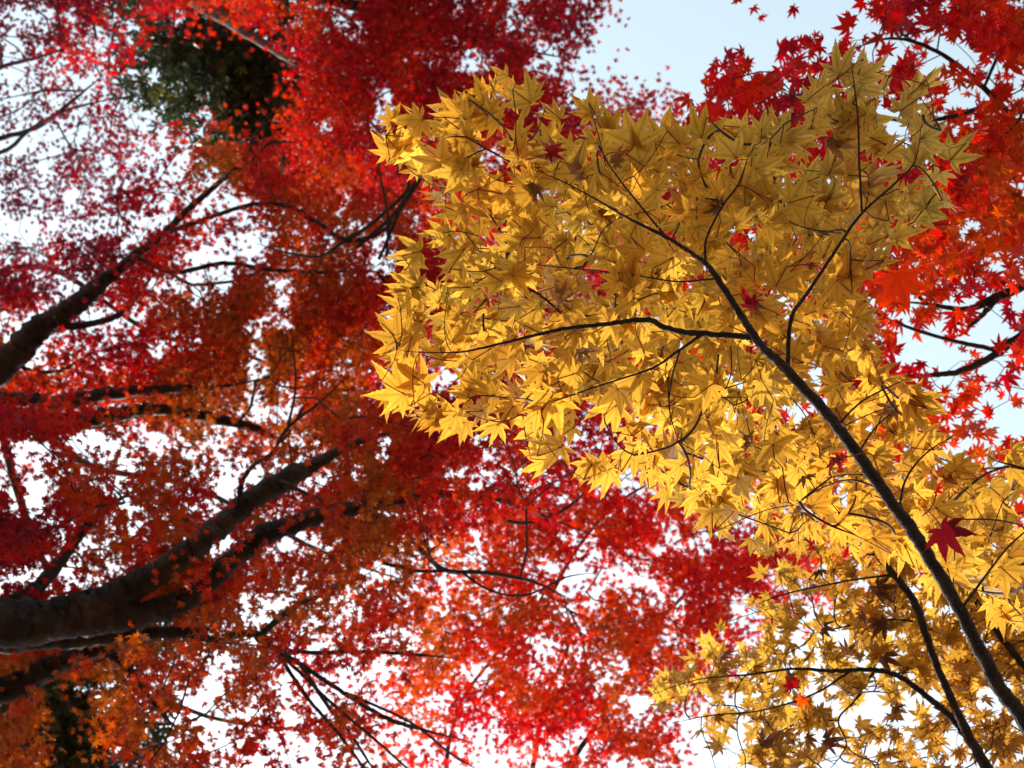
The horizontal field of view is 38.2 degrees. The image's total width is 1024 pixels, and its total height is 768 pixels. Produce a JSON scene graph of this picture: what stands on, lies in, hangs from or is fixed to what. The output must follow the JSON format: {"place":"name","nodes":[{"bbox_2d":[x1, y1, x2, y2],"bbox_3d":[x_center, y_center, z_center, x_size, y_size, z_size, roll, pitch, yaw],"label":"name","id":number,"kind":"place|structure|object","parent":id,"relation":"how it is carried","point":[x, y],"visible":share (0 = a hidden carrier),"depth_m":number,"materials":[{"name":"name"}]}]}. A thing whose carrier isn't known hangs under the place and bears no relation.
{"place":"outdoors","nodes":[
{"label":"outdoors","id":0,"kind":"place"},
{"bbox_2d":[0,0,1023,767],"label":"sky","id":1,"kind":"structure","parent":0,"point":[686,36],"materials":[{"name":"white"}]},
{"bbox_3d":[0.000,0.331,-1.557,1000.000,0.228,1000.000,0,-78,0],"label":"ground","id":2,"kind":"structure","parent":0,"visible":0},
{"bbox_2d":[0,554,206,767],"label":"evergreen tree","id":3,"kind":"object","parent":2,"relation":"on","point":[64,723],"visible":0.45,"depth_m":7.54,"materials":[{"name":"green plant"}]},
{"bbox_2d":[82,0,322,223],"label":"evergreen tree","id":4,"kind":"object","parent":2,"relation":"on","point":[230,74],"visible":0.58,"depth_m":11.04,"materials":[{"name":"green plant"}]},
{"bbox_2d":[0,0,445,731],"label":"maple tree","id":5,"kind":"object","parent":2,"relation":"on","point":[50,36],"visible":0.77,"depth_m":12.79,"materials":[{"name":"red plant"}]},
{"bbox_2d":[0,92,656,473],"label":"maple tree","id":6,"kind":"object","parent":2,"relation":"on","point":[208,380],"visible":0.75,"depth_m":6.75,"materials":[{"name":"red plant"}]},
{"bbox_2d":[0,333,675,767],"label":"maple tree","id":7,"kind":"object","parent":2,"relation":"on","point":[190,587],"visible":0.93,"depth_m":5.12,"materials":[{"name":"red plant"}]},
{"bbox_2d":[43,0,690,302],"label":"maple tree","id":8,"kind":"object","parent":2,"relation":"on","point":[335,66],"visible":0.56,"depth_m":9.02,"materials":[{"name":"red plant"}]},
{"bbox_2d":[363,427,865,767],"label":"maple tree","id":9,"kind":"object","parent":2,"relation":"on","point":[635,645],"visible":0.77,"depth_m":7.23,"materials":[{"name":"red plant"}]},
{"bbox_2d":[362,37,1023,733],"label":"maple tree","id":10,"kind":"object","parent":2,"relation":"on","point":[622,183],"visible":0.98,"depth_m":2.05,"materials":[{"name":"yellow plant"}]},
{"bbox_2d":[525,143,567,164],"bbox_3d":[0.045,-0.299,1.920,0.056,0.029,0.030,0,-78,0],"label":"maple leaf","id":11,"kind":"object","parent":10,"relation":"attached to","point":[552,150],"visible":1,"depth_m":1.92,"materials":[{"name":"red plant"}]},
{"bbox_2d":[739,284,781,315],"bbox_3d":[0.310,-0.099,1.860,0.070,0.027,0.024,30,-80,-6],"label":"maple leaf","id":12,"kind":"object","parent":10,"relation":"attached to","point":[749,302],"visible":1,"depth_m":1.86,"materials":[{"name":"red plant"}]},
{"bbox_2d":[826,449,867,478],"bbox_3d":[0.409,0.099,1.800,0.056,0.040,0.034,0,-78,0],"label":"maple leaf","id":13,"kind":"object","parent":10,"relation":"attached to","point":[833,461],"visible":1,"depth_m":1.80,"materials":[{"name":"red plant"}]},
{"bbox_2d":[866,254,929,315],"bbox_3d":[0.601,-0.150,2.305,0.103,0.049,0.081,-43,-81,8],"label":"maple leaf","id":14,"kind":"object","parent":10,"relation":"attached to","point":[901,283],"visible":0.91,"depth_m":2.30,"materials":[{"name":"red plant"}]},
{"bbox_2d":[922,479,945,516],"bbox_3d":[0.516,0.140,1.802,0.016,0.018,0.056,29,-80,-6],"label":"maple leaf","id":15,"kind":"object","parent":10,"relation":"attached to","point":[938,487],"visible":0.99,"depth_m":1.80,"materials":[{"name":"red plant"}]},
{"bbox_2d":[922,506,978,562],"bbox_3d":[0.516,0.178,1.743,0.064,0.041,0.060,0,-78,0],"label":"maple leaf","id":16,"kind":"object","parent":10,"relation":"attached to","point":[946,534],"visible":1,"depth_m":1.74,"materials":[{"name":"red plant"}]},
{"bbox_2d":[629,0,1023,605],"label":"maple tree","id":17,"kind":"object","parent":2,"relation":"on","point":[985,194],"visible":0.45,"depth_m":3.68,"materials":[{"name":"red plant"}]},
{"bbox_2d":[646,500,1023,767],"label":"maple tree","id":18,"kind":"object","parent":2,"relation":"on","point":[869,622],"visible":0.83,"depth_m":3.07,"materials":[{"name":"yellow plant"}]},
{"bbox_2d":[782,675,800,694],"bbox_3d":[0.541,0.591,2.863,0.046,0.016,0.062,0,-78,0],"label":"maple leaf","id":19,"kind":"object","parent":18,"relation":"attached to","point":[790,685],"visible":1,"depth_m":2.86,"materials":[{"name":"red plant"}]},
{"bbox_2d":[795,679,809,710],"bbox_3d":[0.558,0.603,2.865,0.030,0.033,0.046,-19,-79,4],"label":"maple leaf","id":20,"kind":"object","parent":18,"relation":"hanging from","point":[801,701],"visible":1,"depth_m":2.86,"materials":[{"name":"orange plant"}]}
]}

